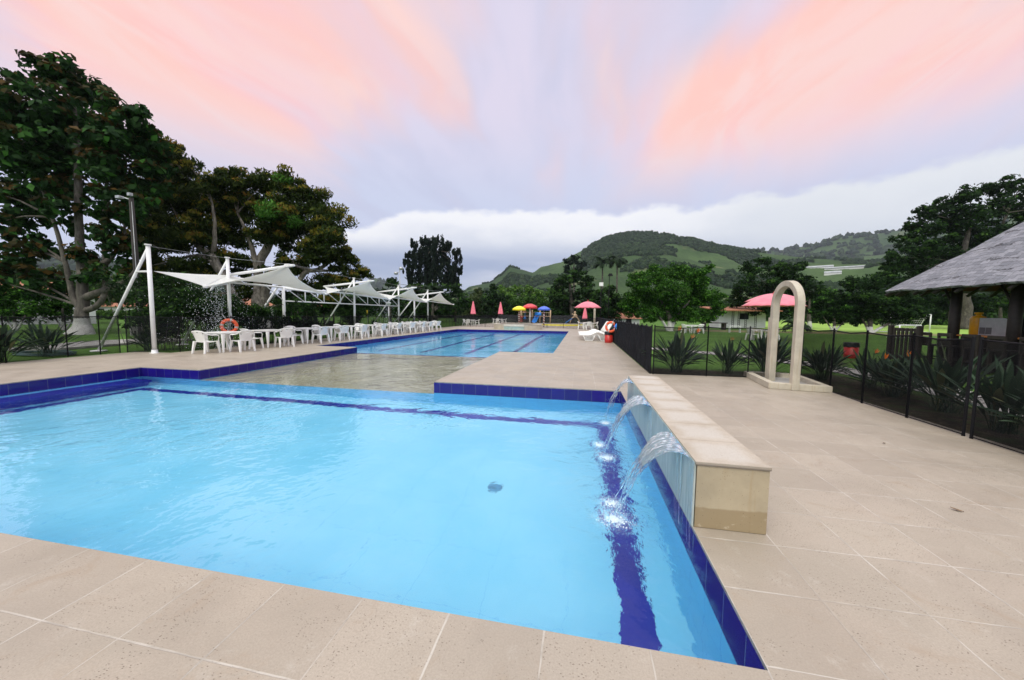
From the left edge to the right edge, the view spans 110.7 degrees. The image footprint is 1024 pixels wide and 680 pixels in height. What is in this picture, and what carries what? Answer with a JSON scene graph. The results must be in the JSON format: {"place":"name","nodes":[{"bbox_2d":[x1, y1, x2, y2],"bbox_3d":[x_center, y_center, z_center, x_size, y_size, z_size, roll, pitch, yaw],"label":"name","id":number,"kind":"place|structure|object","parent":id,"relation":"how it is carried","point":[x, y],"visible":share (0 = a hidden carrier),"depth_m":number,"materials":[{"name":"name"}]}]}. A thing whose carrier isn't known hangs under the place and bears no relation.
{"place":"outdoors","nodes":[
{"label":"outdoors","id":0,"kind":"place"},
{"bbox_2d":[0,282,98,324],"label":"house","id":1,"kind":"structure","parent":0,"point":[93,319],"depth_m":35.96,"materials":[{"name":"ceramic"}]},
{"bbox_2d":[45,262,131,291],"bbox_3d":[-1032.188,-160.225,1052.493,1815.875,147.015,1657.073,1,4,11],"label":"distant hills","id":2,"kind":"structure","parent":0,"point":[114,273],"depth_m":782.19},
{"bbox_2d":[16,256,274,297],"bbox_3d":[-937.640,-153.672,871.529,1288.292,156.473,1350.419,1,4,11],"label":"distant woodland","id":3,"kind":"object","parent":2,"relation":"on","point":[55,262],"visible":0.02,"depth_m":785.39,"materials":[{"name":"green plant"}]},
{"bbox_2d":[344,278,422,312],"bbox_3d":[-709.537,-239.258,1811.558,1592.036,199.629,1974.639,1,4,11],"label":"peak","id":4,"kind":"structure","parent":0,"point":[376,279],"depth_m":1852.44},
{"bbox_2d":[339,277,423,299],"bbox_3d":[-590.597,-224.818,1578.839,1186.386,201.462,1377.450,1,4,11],"label":"peak woodland","id":5,"kind":"object","parent":4,"relation":"on","point":[379,284],"visible":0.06,"depth_m":1801.98,"materials":[{"name":"green plant"}]},
{"bbox_2d":[0,315,1023,450],"bbox_3d":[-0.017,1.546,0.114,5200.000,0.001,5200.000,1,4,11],"label":"ground","id":6,"kind":"structure","parent":0,"point":[841,384],"depth_m":15.81,"materials":[{"name":"green plant"}]},
{"bbox_2d":[0,284,49,330],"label":"lawn tree","id":7,"kind":"object","parent":6,"relation":"on","point":[10,298],"visible":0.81,"depth_m":24.37,"materials":[{"name":"green plant"}]},
{"bbox_2d":[0,320,54,362],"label":"spiky plant","id":8,"kind":"object","parent":6,"relation":"on","point":[9,334],"visible":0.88,"depth_m":9.99,"materials":[{"name":"green plant"}]},
{"bbox_2d":[11,350,76,355],"bbox_3d":[-15.655,0.435,11.865,2.353,0.107,0.991,1,4,11],"label":"concrete slab","id":9,"kind":"object","parent":6,"relation":"on","point":[35,353],"visible":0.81,"depth_m":11.54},
{"bbox_2d":[14,264,75,281],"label":"background tree","id":10,"kind":"object","parent":6,"relation":"on","point":[59,267],"visible":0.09,"depth_m":70.54,"materials":[{"name":"green plant"}]},
{"bbox_2d":[10,320,95,356],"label":"spiky plant","id":11,"kind":"object","parent":6,"relation":"on","point":[49,335],"visible":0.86,"depth_m":11.38,"materials":[{"name":"green plant"}]},
{"bbox_2d":[22,280,93,329],"bbox_3d":[-32.861,-2.545,25.605,4.567,3.975,2.998,3,5,28],"label":"lawn tree","id":12,"kind":"object","parent":6,"relation":"on","point":[54,307],"visible":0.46,"depth_m":25.87,"materials":[{"name":"green plant"}]},
{"bbox_2d":[0,49,180,334],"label":"broadleaf tree","id":13,"kind":"object","parent":6,"relation":"on","point":[67,138],"visible":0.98,"depth_m":21.26,"materials":[{"name":"green plant"}]},
{"bbox_2d":[7,338,192,350],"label":"concrete slab","id":14,"kind":"structure","parent":6,"relation":"on","point":[94,344],"depth_m":14.68,"materials":[{"name":"concrete"}]},
{"bbox_2d":[115,192,145,339],"bbox_3d":[-18.282,-3.459,17.090,1.468,7.107,0.392,2,5,20],"label":"utility pole","id":15,"kind":"object","parent":14,"relation":"on","point":[135,252],"visible":0.58,"depth_m":16.97,"materials":[{"name":"metal"}]},
{"bbox_2d":[89,273,146,318],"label":"background tree","id":16,"kind":"object","parent":6,"relation":"on","point":[113,299],"visible":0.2,"depth_m":58.98,"materials":[{"name":"green plant"}]},
{"bbox_2d":[80,262,202,346],"bbox_3d":[-15.405,-1.490,15.542,3.408,3.493,4.229,1,4,11],"label":"cane shrub","id":17,"kind":"object","parent":6,"relation":"on","point":[166,280],"visible":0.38,"depth_m":15.16,"materials":[{"name":"green plant"}]},
{"bbox_2d":[121,328,173,350],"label":"spiky plant","id":18,"kind":"object","parent":6,"relation":"on","point":[146,343],"visible":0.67,"depth_m":13.41,"materials":[{"name":"green plant"}]},
{"bbox_2d":[96,309,221,319],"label":"hedge","id":19,"kind":"object","parent":6,"relation":"on","point":[109,313],"visible":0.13,"depth_m":54.52,"materials":[{"name":"green plant"}]},
{"bbox_2d":[121,286,206,350],"bbox_3d":[-13.321,-0.828,13.727,1.944,2.486,2.565,4,5,39],"label":"cane shrub","id":20,"kind":"object","parent":6,"relation":"on","point":[163,325],"visible":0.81,"depth_m":13.52,"materials":[{"name":"green plant"}]},
{"bbox_2d":[113,135,247,326],"bbox_3d":[-25.309,-7.848,26.596,11.904,14.803,6.073,1,4,11],"label":"mango tree","id":21,"kind":"object","parent":6,"relation":"on","point":[165,230],"visible":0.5,"depth_m":26.29,"materials":[{"name":"green plant"}]},
{"bbox_2d":[160,282,243,348],"bbox_3d":[-12.950,-1.058,14.938,2.665,2.775,2.760,-3,6,-40],"label":"cane shrub","id":22,"kind":"object","parent":6,"relation":"on","point":[194,291],"visible":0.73,"depth_m":14.50,"materials":[{"name":"green plant"}]},
{"bbox_2d":[212,301,281,345],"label":"cane shrub","id":23,"kind":"object","parent":6,"relation":"on","point":[258,319],"visible":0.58,"depth_m":16.31,"materials":[{"name":"green plant"}]},
{"bbox_2d":[237,319,279,343],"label":"spiky plant","id":24,"kind":"object","parent":6,"relation":"on","point":[259,336],"visible":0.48,"depth_m":16.77,"materials":[{"name":"green plant"}]},
{"bbox_2d":[90,244,453,352],"bbox_3d":[-9.994,-2.304,25.004,5.974,3.790,26.461,1,4,11],"label":"shade canopy","id":25,"kind":"object","parent":6,"relation":"on","point":[283,275],"visible":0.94,"depth_m":15.30,"materials":[{"name":"fabric"}]},
{"bbox_2d":[247,298,303,341],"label":"cane shrub","id":26,"kind":"object","parent":6,"relation":"on","point":[277,321],"visible":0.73,"depth_m":17.77,"materials":[{"name":"green plant"}]},
{"bbox_2d":[190,163,374,328],"bbox_3d":[-18.680,-7.371,28.272,14.238,13.722,6.866,1,4,11],"label":"mango tree","id":27,"kind":"object","parent":6,"relation":"on","point":[280,211],"visible":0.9,"depth_m":27.87,"materials":[{"name":"green plant"}]},
{"bbox_2d":[275,294,321,337],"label":"cane shrub","id":28,"kind":"object","parent":6,"relation":"on","point":[306,309],"visible":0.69,"depth_m":19.86,"materials":[{"name":"green plant"}]},
{"bbox_2d":[296,313,331,338],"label":"spiky plant","id":29,"kind":"object","parent":6,"relation":"on","point":[314,323],"visible":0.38,"depth_m":20.27,"materials":[{"name":"green plant"}]},
{"bbox_2d":[271,290,384,330],"bbox_3d":[-15.429,-2.490,30.268,9.781,3.510,3.736,0,4,-2],"label":"tall shrub","id":30,"kind":"object","parent":6,"relation":"on","point":[371,308],"visible":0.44,"depth_m":29.27,"materials":[{"name":"green plant"}]},
{"bbox_2d":[336,307,373,333],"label":"cane shrub","id":31,"kind":"object","parent":6,"relation":"on","point":[359,315],"visible":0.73,"depth_m":24.20,"materials":[{"name":"green plant"}]},
{"bbox_2d":[359,287,432,321],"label":"tall shrub","id":32,"kind":"object","parent":6,"relation":"on","point":[422,306],"visible":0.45,"depth_m":43.44,"materials":[{"name":"green plant"}]},
{"bbox_2d":[385,277,472,321],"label":"park tree","id":33,"kind":"object","parent":6,"relation":"on","point":[447,309],"visible":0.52,"depth_m":61.12,"materials":[{"name":"green plant"}]},
{"bbox_2d":[402,234,462,319],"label":"tall tree","id":34,"kind":"object","parent":6,"relation":"on","point":[427,258],"visible":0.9,"depth_m":78.87,"materials":[{"name":"green plant"}]},
{"bbox_2d":[423,285,443,320],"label":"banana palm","id":35,"kind":"object","parent":6,"relation":"on","point":[434,288],"visible":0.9,"depth_m":59.10,"materials":[{"name":"green plant"}]},
{"bbox_2d":[462,287,487,319],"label":"park tree","id":36,"kind":"object","parent":6,"relation":"on","point":[476,297],"visible":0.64,"depth_m":74.01,"materials":[{"name":"green plant"}]},
{"bbox_2d":[479,283,514,321],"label":"park tree","id":37,"kind":"object","parent":6,"relation":"on","point":[493,300],"visible":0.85,"depth_m":68.98,"materials":[{"name":"green plant"}]},
{"bbox_2d":[0,322,1023,679],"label":"deck","id":38,"kind":"structure","parent":6,"relation":"on","point":[872,554],"depth_m":1.92,"materials":[{"name":"tile"}]},
{"bbox_2d":[0,315,120,362],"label":"pool fence","id":39,"kind":"object","parent":38,"relation":"on","point":[64,316],"visible":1,"depth_m":11.08,"materials":[{"name":"metal"}]},
{"bbox_2d":[191,331,220,353],"bbox_3d":[-10.808,0.059,12.472,0.628,0.809,0.608,1,4,11],"label":"plastic armchair","id":40,"kind":"object","parent":38,"relation":"on","point":[199,336],"visible":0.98,"depth_m":12.29,"materials":[{"name":"plastic"}]},
{"bbox_2d":[159,278,272,348],"bbox_3d":[-10.917,-0.956,13.264,2.482,2.701,4.586,1,4,11],"label":"water spray","id":41,"kind":"object","parent":38,"relation":"on","point":[215,312],"visible":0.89,"depth_m":13.16,"materials":[{"name":"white liquid"}]},
{"bbox_2d":[205,331,242,352],"bbox_3d":[-10.690,0.052,13.187,0.900,0.720,0.900,2,4,12],"label":"plastic table","id":42,"kind":"object","parent":38,"relation":"on","point":[224,334],"visible":0.66,"depth_m":12.79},
{"bbox_2d":[229,330,255,351],"bbox_3d":[-10.000,0.019,13.127,0.608,0.809,0.628,2,4,17],"label":"plastic armchair","id":43,"kind":"object","parent":38,"relation":"on","point":[245,336],"visible":0.99,"depth_m":12.99,"materials":[{"name":"plastic"}]},
{"bbox_2d":[251,329,284,347],"bbox_3d":[-10.340,-0.077,14.988,0.900,0.720,0.900,1,4,11],"label":"plastic table","id":44,"kind":"object","parent":38,"relation":"on","point":[267,331],"visible":0.64,"depth_m":14.56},
{"bbox_2d":[199,347,356,378],"bbox_3d":[-4.199,0.787,11.516,6.310,0.360,6.450,1,4,11],"label":"wading pool basin","id":45,"kind":"object","parent":38,"relation":"in","point":[223,370],"visible":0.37,"depth_m":10.93,"materials":[{"name":"blue tile"}]},
{"bbox_2d":[200,353,486,392],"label":"wading water","id":46,"kind":"structure","parent":45,"relation":"in","point":[405,372],"depth_m":10.26,"materials":[{"name":"clear liquid"}]},
{"bbox_2d":[274,328,294,347],"bbox_3d":[-9.632,-0.113,14.964,0.608,0.809,0.628,4,5,36],"label":"plastic armchair","id":47,"kind":"object","parent":38,"relation":"on","point":[286,333],"visible":1,"depth_m":14.86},
{"bbox_2d":[311,326,330,343],"bbox_3d":[-9.171,-0.258,16.996,0.608,0.809,0.628,2,4,16],"label":"plastic armchair","id":48,"kind":"object","parent":38,"relation":"on","point":[324,330],"visible":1,"depth_m":16.84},
{"bbox_2d":[157,315,497,351],"bbox_3d":[-7.627,-1.969,37.062,0.787,1.295,50.067,1,4,11],"label":"pool fence","id":49,"kind":"object","parent":38,"relation":"on","point":[329,316],"visible":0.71,"depth_m":17.54,"materials":[{"name":"metal"}]},
{"bbox_2d":[334,325,349,340],"bbox_3d":[-8.944,-0.376,18.625,0.608,0.809,0.628,4,5,35],"label":"plastic armchair","id":50,"kind":"object","parent":38,"relation":"on","point":[343,329],"visible":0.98,"depth_m":18.53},
{"bbox_2d":[0,367,767,669],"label":"pool basin","id":51,"kind":"object","parent":38,"relation":"in","point":[741,644],"visible":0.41,"depth_m":7.01,"materials":[{"name":"blue tile"}]},
{"bbox_2d":[0,376,737,664],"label":"pool water","id":52,"kind":"structure","parent":51,"relation":"in","point":[491,508],"depth_m":3.34,"materials":[{"name":"blue liquid"}]},
{"bbox_2d":[317,329,568,346],"bbox_3d":[-1.827,0.534,23.700,10.500,1.600,18.550,1,4,11],"label":"lap pool basin","id":53,"kind":"object","parent":38,"relation":"in","point":[359,342],"visible":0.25,"depth_m":26.64,"materials":[{"name":"blue tile"}]},
{"bbox_2d":[349,332,565,356],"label":"lap pool water","id":54,"kind":"structure","parent":53,"relation":"in","point":[477,344],"depth_m":19.69,"materials":[{"name":"blue liquid"}]},
{"bbox_2d":[494,323,542,329],"bbox_3d":[0.607,-1.375,35.590,4.900,0.505,4.970,1,4,11],"label":"round tub","id":55,"kind":"object","parent":38,"relation":"on","point":[517,326],"visible":1,"depth_m":33.57,"materials":[{"name":"stone"}]},
{"bbox_2d":[520,310,550,322],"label":"climbing tower","id":56,"kind":"structure","parent":38,"relation":"on","point":[534,319],"depth_m":57.18,"materials":[{"name":"brown plastic"}]},
{"bbox_2d":[498,315,595,323],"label":"pool fence","id":57,"kind":"object","parent":38,"relation":"on","point":[581,319],"visible":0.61,"depth_m":59.81,"materials":[{"name":"metal"}]},
{"bbox_2d":[575,301,600,328],"bbox_3d":[7.932,-2.685,37.124,2.800,3.050,2.800,1,4,11],"label":"umbrella","id":58,"kind":"object","parent":38,"relation":"on","point":[587,304],"visible":0.99,"depth_m":36.28,"materials":[{"name":"pink fabric"}]},
{"bbox_2d":[596,317,652,373],"bbox_3d":[6.747,-0.940,25.455,0.037,1.265,33.487,1,4,11],"label":"pool fence","id":59,"kind":"object","parent":38,"relation":"on","point":[601,323],"visible":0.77,"depth_m":12.29,"materials":[{"name":"metal"}]},
{"bbox_2d":[597,375,771,547],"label":"fountain wall","id":60,"kind":"structure","parent":38,"relation":"on","point":[717,476],"depth_m":2.73,"materials":[{"name":"stone"}]},
{"bbox_2d":[652,325,792,376],"bbox_3d":[5.230,0.279,8.758,3.297,1.265,0.137,1,4,11],"label":"pool fence","id":61,"kind":"object","parent":38,"relation":"on","point":[708,327],"visible":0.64,"depth_m":8.78,"materials":[{"name":"metal"}]},
{"bbox_2d":[744,281,832,392],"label":"shower arch","id":62,"kind":"structure","parent":38,"relation":"on","point":[770,377],"depth_m":7.37,"materials":[{"name":"stone"}]},
{"bbox_2d":[800,327,975,435],"bbox_3d":[6.260,0.454,6.409,0.121,1.285,3.985,2,4,15],"label":"pool fence","id":63,"kind":"object","parent":38,"relation":"on","point":[969,376],"visible":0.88,"depth_m":5.28,"materials":[{"name":"metal"}]},
{"bbox_2d":[969,336,1023,453],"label":"pool fence","id":64,"kind":"object","parent":38,"relation":"on","point":[977,381],"visible":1,"depth_m":4.37,"materials":[{"name":"metal"}]},
{"bbox_2d":[496,284,549,303],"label":"park tree","id":65,"kind":"object","parent":6,"relation":"on","point":[537,295],"visible":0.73,"depth_m":109.12,"materials":[{"name":"green plant"}]},
{"bbox_2d":[506,295,546,321],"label":"park tree","id":66,"kind":"object","parent":6,"relation":"on","point":[520,301],"visible":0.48,"depth_m":71.00,"materials":[{"name":"green plant"}]},
{"bbox_2d":[89,280,1023,325],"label":"woodland","id":67,"kind":"object","parent":6,"relation":"on","point":[943,322],"visible":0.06,"depth_m":98.80,"materials":[{"name":"green plant"}]},
{"bbox_2d":[541,268,597,322],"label":"park tree","id":68,"kind":"object","parent":6,"relation":"on","point":[558,294],"visible":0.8,"depth_m":65.24,"materials":[{"name":"green plant"}]},
{"bbox_2d":[562,254,586,317],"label":"park tree","id":69,"kind":"object","parent":6,"relation":"on","point":[572,260],"visible":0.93,"depth_m":124.40,"materials":[{"name":"green plant"}]},
{"bbox_2d":[593,256,613,302],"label":"palm tree","id":70,"kind":"object","parent":6,"relation":"on","point":[601,263],"visible":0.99,"depth_m":118.52,"materials":[{"name":"green plant"}]},
{"bbox_2d":[588,284,632,322],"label":"park tree","id":71,"kind":"object","parent":6,"relation":"on","point":[615,298],"visible":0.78,"depth_m":57.10,"materials":[{"name":"green plant"}]},
{"bbox_2d":[606,255,627,292],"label":"palm tree","id":72,"kind":"object","parent":6,"relation":"on","point":[620,261],"visible":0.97,"depth_m":117.81,"materials":[{"name":"green plant"}]},
{"bbox_2d":[617,261,728,330],"bbox_3d":[16.069,-4.398,35.391,10.906,7.351,6.068,1,4,11],"label":"citrus tree","id":73,"kind":"object","parent":6,"relation":"on","point":[698,293],"visible":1,"depth_m":34.93,"materials":[{"name":"green plant"}]},
{"bbox_2d":[638,326,710,372],"bbox_3d":[4.413,0.239,9.664,1.928,1.294,2.014,1,4,11],"label":"spiky plant","id":74,"kind":"object","parent":6,"relation":"on","point":[677,349],"visible":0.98,"depth_m":9.58,"materials":[{"name":"green plant"}]},
{"bbox_2d":[693,338,756,373],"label":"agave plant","id":75,"kind":"object","parent":6,"relation":"on","point":[731,358],"visible":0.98,"depth_m":9.50,"materials":[{"name":"green plant"}]},
{"bbox_2d":[700,306,782,327],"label":"changing block","id":76,"kind":"structure","parent":6,"relation":"on","point":[733,317],"depth_m":48.05,"materials":[{"name":"paint"}]},
{"bbox_2d":[740,292,806,306],"bbox_3d":[17.080,-1.558,23.229,3.560,3.150,3.560,1,4,11],"label":"umbrella","id":77,"kind":"object","parent":6,"relation":"on","point":[765,301],"visible":0.59,"depth_m":22.48,"materials":[{"name":"pink fabric"}]},
{"bbox_2d":[727,331,821,371],"bbox_3d":[6.928,0.364,9.363,2.063,1.143,1.981,4,6,42],"label":"spiky plant","id":78,"kind":"object","parent":6,"relation":"on","point":[758,352],"visible":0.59,"depth_m":9.32,"materials":[{"name":"green plant"}]},
{"bbox_2d":[724,255,829,328],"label":"shade tree","id":79,"kind":"object","parent":6,"relation":"on","point":[787,271],"visible":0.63,"depth_m":47.41,"materials":[{"name":"green plant"}]},
{"bbox_2d":[781,319,811,332],"bbox_3d":[28.909,-1.346,35.952,2.631,1.554,2.700,1,4,11],"label":"cycad","id":80,"kind":"object","parent":6,"relation":"on","point":[788,321],"visible":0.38,"depth_m":35.92,"materials":[{"name":"green plant"}]},
{"bbox_2d":[784,340,855,380],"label":"spiky plant","id":81,"kind":"object","parent":6,"relation":"on","point":[823,356],"visible":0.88,"depth_m":8.69,"materials":[{"name":"green plant"}]},
{"bbox_2d":[807,288,863,331],"bbox_3d":[34.989,-3.119,37.843,6.575,4.827,3.530,-1,5,-22],"label":"dome tree","id":82,"kind":"object","parent":6,"relation":"on","point":[843,311],"visible":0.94,"depth_m":37.59,"materials":[{"name":"green plant"}]},
{"bbox_2d":[843,342,859,358],"bbox_3d":[12.981,0.391,13.542,0.487,0.602,0.486,1,4,11],"label":"litter bin","id":83,"kind":"object","parent":6,"relation":"on","point":[849,346],"visible":0.88,"depth_m":13.40,"materials":[{"name":"red plastic"}]},
{"bbox_2d":[829,348,904,388],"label":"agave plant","id":84,"kind":"object","parent":6,"relation":"on","point":[859,368],"visible":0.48,"depth_m":7.81,"materials":[{"name":"green plant"}]},
{"bbox_2d":[838,269,934,332],"bbox_3d":[39.013,-4.028,37.075,10.788,6.987,4.595,-1,4,-15],"label":"dome tree","id":85,"kind":"object","parent":6,"relation":"on","point":[870,303],"visible":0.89,"depth_m":36.35,"materials":[{"name":"green plant"}]},
{"bbox_2d":[843,352,934,397],"bbox_3d":[7.375,0.652,6.941,1.618,0.935,1.554,1,4,-2],"label":"spiky plant","id":86,"kind":"object","parent":6,"relation":"on","point":[892,391],"visible":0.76,"depth_m":6.91,"materials":[{"name":"green plant"}]},
{"bbox_2d":[921,332,944,363],"bbox_3d":[13.720,0.280,11.605,0.445,1.075,0.460,1,4,11],"label":"bar stool","id":87,"kind":"object","parent":6,"relation":"on","point":[930,348],"visible":0.41,"depth_m":11.46,"materials":[{"name":"brown wood"}]},
{"bbox_2d":[856,343,1017,413],"bbox_3d":[7.256,0.623,5.731,1.957,1.169,1.872,2,4,14],"label":"agave plant","id":88,"kind":"object","parent":6,"relation":"on","point":[924,371],"visible":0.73,"depth_m":5.85,"materials":[{"name":"green plant"}]},
{"bbox_2d":[877,174,1023,328],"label":"spreading tree","id":89,"kind":"object","parent":6,"relation":"on","point":[955,219],"visible":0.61,"depth_m":51.13,"materials":[{"name":"green plant"}]},
{"bbox_2d":[936,333,967,366],"bbox_3d":[13.567,0.329,10.924,0.445,1.075,0.460,2,4,14],"label":"bar stool","id":90,"kind":"object","parent":6,"relation":"on","point":[950,358],"visible":0.77,"depth_m":10.90,"materials":[{"name":"brown wood"}]},
{"bbox_2d":[885,222,1023,375],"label":"kiosk","id":91,"kind":"object","parent":6,"relation":"on","point":[994,266],"visible":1,"depth_m":10.31,"materials":[{"name":"wood"}]},
{"bbox_2d":[886,325,923,361],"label":"slatted gate","id":92,"kind":"structure","parent":91,"relation":"attached to","point":[891,348],"depth_m":12.28,"materials":[{"name":"brown wood"}]},
{"bbox_2d":[909,293,1009,322],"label":"background tree","id":93,"kind":"object","parent":6,"relation":"on","point":[980,302],"visible":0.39,"depth_m":54.09,"materials":[{"name":"green plant"}]},
{"bbox_2d":[927,356,1023,435],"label":"agave plant","id":94,"kind":"object","parent":6,"relation":"on","point":[1004,381],"visible":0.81,"depth_m":4.79,"materials":[{"name":"green plant"}]},
{"bbox_2d":[960,334,994,372],"bbox_3d":[13.463,0.379,10.232,0.445,1.075,0.460,1,4,11],"label":"bar stool","id":95,"kind":"object","parent":6,"relation":"on","point":[965,344],"visible":0.61,"depth_m":10.26,"materials":[{"name":"brown wood"}]},
{"bbox_2d":[956,334,1018,371],"bbox_3d":[13.544,0.634,7.223,0.550,1.048,8.400,1,4,11],"label":"bar counter","id":96,"kind":"object","parent":6,"relation":"on","point":[997,354],"visible":0.15,"depth_m":10.55,"materials":[{"name":"brown wood"}]},
{"bbox_2d":[968,312,986,334],"bbox_3d":[14.659,-0.519,11.131,0.330,0.700,0.330,1,4,11],"label":"gas cylinder","id":97,"kind":"object","parent":96,"relation":"on","point":[974,325],"visible":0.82,"depth_m":11.09,"materials":[{"name":"yellow paint"}]},
{"bbox_2d":[978,318,1023,336],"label":"counter oven","id":98,"kind":"object","parent":96,"relation":"on","point":[993,326],"visible":0.57,"depth_m":10.41,"materials":[{"name":"grey metal"}]},
{"bbox_2d":[964,366,1023,425],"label":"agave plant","id":99,"kind":"object","parent":6,"relation":"on","point":[1019,410],"visible":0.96,"depth_m":4.39,"materials":[{"name":"green plant"}]},
{"bbox_2d":[985,335,1018,373],"bbox_3d":[13.301,0.428,9.553,0.445,1.075,0.460,2,4,16],"label":"bar stool","id":100,"kind":"object","parent":6,"relation":"on","point":[995,347],"visible":0.65,"depth_m":9.56,"materials":[{"name":"brown wood"}]},
{"bbox_2d":[0,0,1023,296],"label":"sky","id":101,"kind":"structure","parent":0,"point":[524,134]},
{"bbox_2d":[452,237,910,321],"bbox_3d":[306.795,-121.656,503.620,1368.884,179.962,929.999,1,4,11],"label":"hills","id":102,"kind":"structure","parent":0,"point":[691,256],"depth_m":441.44,"materials":[{"name":"plant"}]},
{"bbox_2d":[445,230,989,303],"bbox_3d":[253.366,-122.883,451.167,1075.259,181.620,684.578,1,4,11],"label":"hill woodland","id":103,"kind":"object","parent":102,"relation":"on","point":[606,246],"visible":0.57,"depth_m":545.36,"materials":[{"name":"green plant"}]},
{"bbox_2d":[824,265,864,269],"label":"greenhouse","id":104,"kind":"object","parent":102,"relation":"on","point":[845,267],"visible":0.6,"depth_m":394.67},
{"bbox_2d":[624,346,1022,415],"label":"garden path","id":105,"kind":"structure","parent":0,"point":[855,371],"depth_m":9.88,"materials":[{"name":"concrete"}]},
{"bbox_2d":[761,215,1016,259],"bbox_3d":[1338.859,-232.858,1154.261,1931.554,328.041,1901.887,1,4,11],"label":"mountain","id":106,"kind":"structure","parent":0,"point":[882,237],"depth_m":1250.27,"materials":[{"name":"plant"}]},
{"bbox_2d":[740,215,1008,258],"bbox_3d":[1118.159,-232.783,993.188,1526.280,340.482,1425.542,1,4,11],"label":"mountain woodland","id":107,"kind":"object","parent":106,"relation":"on","point":[853,252],"visible":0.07,"depth_m":1245.06,"materials":[{"name":"green plant"}]},
{"bbox_2d":[1017,337,1023,372],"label":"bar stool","id":108,"kind":"object","parent":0,"point":[1021,355],"visible":0.77,"depth_m":9.07,"materials":[{"name":"brown wood"}]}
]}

